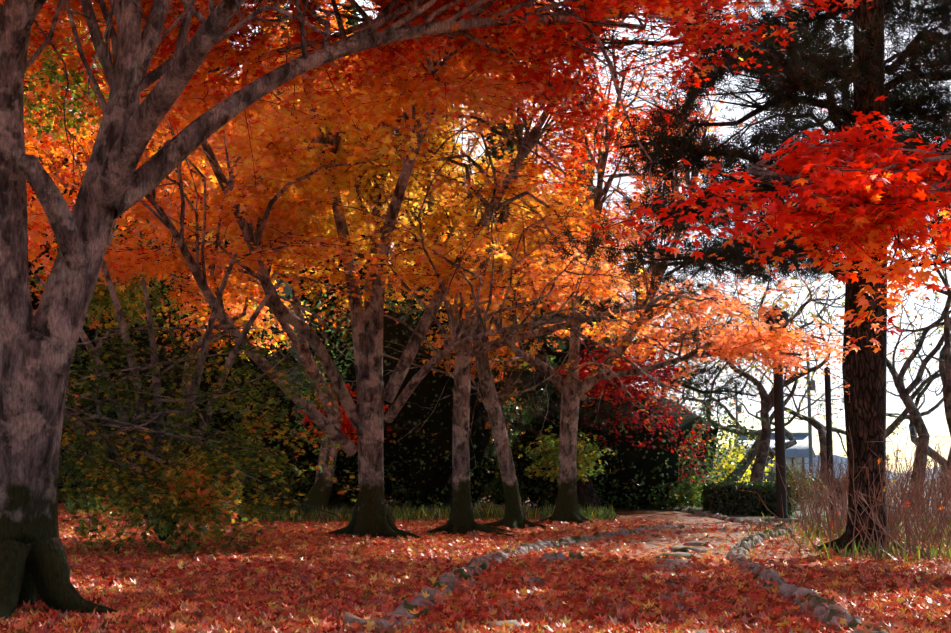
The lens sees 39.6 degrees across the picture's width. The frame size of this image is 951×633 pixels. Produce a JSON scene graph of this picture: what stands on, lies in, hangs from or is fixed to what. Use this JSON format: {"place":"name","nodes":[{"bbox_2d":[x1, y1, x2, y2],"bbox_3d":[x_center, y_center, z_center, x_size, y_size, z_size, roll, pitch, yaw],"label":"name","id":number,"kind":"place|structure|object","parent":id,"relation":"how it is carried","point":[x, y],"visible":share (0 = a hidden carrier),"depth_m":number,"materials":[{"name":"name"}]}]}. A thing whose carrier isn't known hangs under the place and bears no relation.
{"place":"outdoors","nodes":[
{"label":"outdoors","id":0,"kind":"place"},
{"bbox_2d":[24,0,633,504],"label":"leaves","id":1,"kind":"object","parent":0,"point":[494,154],"depth_m":37.21,"materials":[{"name":"orange plant"}]},
{"bbox_2d":[23,0,756,450],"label":"leaves","id":2,"kind":"object","parent":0,"point":[53,150],"visible":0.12,"depth_m":27.15,"materials":[{"name":"orange plant"}]},
{"bbox_2d":[36,479,950,630],"bbox_3d":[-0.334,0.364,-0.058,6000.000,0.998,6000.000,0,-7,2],"label":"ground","id":3,"kind":"structure","parent":0,"point":[663,514],"depth_m":16.80,"materials":[{"name":"red plant"}]},
{"bbox_2d":[58,318,360,556],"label":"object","id":4,"kind":"object","parent":3,"relation":"on","point":[186,481],"visible":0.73,"depth_m":14.32,"materials":[{"name":"green plant"}]},
{"bbox_2d":[24,124,655,540],"bbox_3d":[-5.343,-0.773,28.121,16.649,10.108,27.084,5,-8,-36],"label":"wood","id":5,"kind":"object","parent":3,"relation":"on","point":[318,492],"visible":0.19,"depth_m":14.95,"materials":[{"name":"brown wood"}]},
{"bbox_2d":[58,240,718,514],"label":"shrubs","id":6,"kind":"object","parent":3,"relation":"on","point":[647,465],"visible":0.29,"depth_m":27.41,"materials":[{"name":"green plant"}]},
{"bbox_2d":[23,3,774,508],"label":"leaves","id":7,"kind":"object","parent":3,"relation":"on","point":[101,299],"visible":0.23,"depth_m":24.59,"materials":[{"name":"plant"}]},
{"bbox_2d":[58,205,773,513],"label":"bushes","id":8,"kind":"object","parent":3,"relation":"on","point":[389,498],"visible":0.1,"depth_m":28.12,"materials":[{"name":"green plant"}]},
{"bbox_2d":[0,0,950,620],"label":"tree trunks","id":9,"kind":"object","parent":3,"relation":"on","point":[38,352],"visible":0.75,"depth_m":9.73,"materials":[{"name":"brown wood"}]},
{"bbox_2d":[27,0,850,402],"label":"leaves","id":10,"kind":"object","parent":9,"relation":"attached to","point":[281,216],"visible":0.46,"depth_m":17.98,"materials":[{"name":"orange plant"}]},
{"bbox_2d":[0,544,950,632],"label":"ground leaves","id":11,"kind":"object","parent":3,"relation":"on","point":[189,604],"visible":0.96,"depth_m":8.10,"materials":[{"name":"red plant"}]},
{"bbox_2d":[27,0,950,555],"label":"leaves","id":12,"kind":"object","parent":3,"relation":"on","point":[655,62],"visible":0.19,"depth_m":14.57,"materials":[{"name":"orange plant"}]},
{"bbox_2d":[58,508,950,577],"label":"ground leaves","id":13,"kind":"object","parent":3,"relation":"on","point":[609,558],"visible":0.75,"depth_m":13.47,"materials":[{"name":"red plant"}]},
{"bbox_2d":[61,492,950,562],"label":"grass","id":14,"kind":"structure","parent":3,"relation":"on","point":[491,512],"depth_m":22.82,"materials":[{"name":"green plant"}]},
{"bbox_2d":[344,507,886,632],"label":"edging stones","id":15,"kind":"object","parent":3,"relation":"on","point":[817,600],"visible":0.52,"depth_m":10.54,"materials":[{"name":"grey stone"}]},
{"bbox_2d":[554,341,719,501],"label":"crimson leaves","id":16,"kind":"object","parent":3,"relation":"on","point":[627,380],"visible":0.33,"depth_m":25.17,"materials":[{"name":"red plant"}]},
{"bbox_2d":[384,0,950,552],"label":"pine","id":17,"kind":"object","parent":3,"relation":"on","point":[926,44],"depth_m":14.42,"materials":[{"name":"red plant"}]},
{"bbox_2d":[699,463,848,515],"bbox_3d":[8.581,4.541,35.022,2.427,1.292,20.234,-2,-7,18],"label":"hedge","id":18,"kind":"object","parent":3,"relation":"on","point":[707,488],"depth_m":25.83,"materials":[{"name":"green plant"}]},
{"bbox_2d":[732,352,817,476],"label":"utility poles","id":19,"kind":"object","parent":3,"relation":"on","point":[738,409],"visible":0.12,"depth_m":109.82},
{"bbox_2d":[763,305,789,517],"bbox_3d":[5.377,1.667,23.389,0.480,3.776,0.480,0,-7,2],"label":"lamp post","id":20,"kind":"object","parent":3,"relation":"on","point":[780,454],"visible":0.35,"depth_m":23.28,"materials":[{"name":"black metal"}]},
{"bbox_2d":[765,518,798,522],"bbox_3d":[5.377,3.571,23.161,0.500,0.070,0.500,0,-7,2],"label":"lamp base","id":21,"kind":"object","parent":3,"relation":"on","point":[777,519],"visible":0.43,"depth_m":22.92,"materials":[{"name":"grey stone"}]},
{"bbox_2d":[633,126,950,510],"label":"bare trees","id":22,"kind":"object","parent":3,"relation":"on","point":[915,415],"visible":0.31,"depth_m":31.05,"materials":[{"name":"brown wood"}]},
{"bbox_2d":[610,132,950,501],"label":"sparse leaves","id":23,"kind":"object","parent":22,"relation":"attached to","point":[813,316],"visible":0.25,"depth_m":33.78,"materials":[{"name":"orange plant"}]},
{"bbox_2d":[703,451,939,478],"bbox_3d":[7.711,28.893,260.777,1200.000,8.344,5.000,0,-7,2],"label":"tree line","id":24,"kind":"object","parent":3,"relation":"on","point":[835,462],"visible":0.04,"depth_m":259.78,"materials":[{"name":"plant"}]},
{"bbox_2d":[824,367,833,510],"bbox_3d":[6.945,2.446,25.913,0.111,2.948,0.111,-3,-7,24],"label":"post","id":25,"kind":"object","parent":3,"relation":"on","point":[828,410],"visible":0.81,"depth_m":25.92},
{"bbox_2d":[737,426,950,561],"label":"dry grass","id":26,"kind":"structure","parent":3,"relation":"on","point":[902,513],"depth_m":14.79,"materials":[{"name":"beige plant"}]},
{"bbox_2d":[53,0,950,414],"bbox_3d":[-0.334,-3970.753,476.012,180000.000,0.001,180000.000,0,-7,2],"label":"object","id":27,"kind":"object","parent":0,"point":[931,400],"depth_m":29499.29,"materials":[{"name":"white"}]},
{"bbox_2d":[401,511,836,632],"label":"path","id":28,"kind":"structure","parent":0,"point":[685,517],"depth_m":15.40,"materials":[{"name":"red plant"}]},
{"bbox_2d":[743,458,804,482],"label":"fence","id":29,"kind":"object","parent":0,"point":[770,475],"visible":0.19,"depth_m":112.34,"materials":[{"name":"grey metal"}]},
{"bbox_2d":[746,458,801,471],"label":"house wall","id":30,"kind":"structure","parent":0,"point":[789,461],"depth_m":112.42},
{"bbox_2d":[731,432,815,457],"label":"house roof","id":31,"kind":"structure","parent":30,"relation":"on","point":[801,446],"depth_m":113.21,"materials":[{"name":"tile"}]},
{"bbox_2d":[703,415,950,472],"label":"sky","id":32,"kind":"structure","parent":0,"point":[936,425],"materials":[{"name":"white"}]},
{"bbox_3d":[-0.357,-6.792,8.625,25.833,6.916,29.871,0,-7,2],"label":"overhead canopy","id":33,"kind":"object","parent":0,"visible":0},
{"bbox_2d":[0,0,950,352],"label":"leaves","id":34,"kind":"object","parent":33,"relation":"attached to","point":[862,188],"visible":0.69,"depth_m":9.77,"materials":[{"name":"red plant"}]}
]}

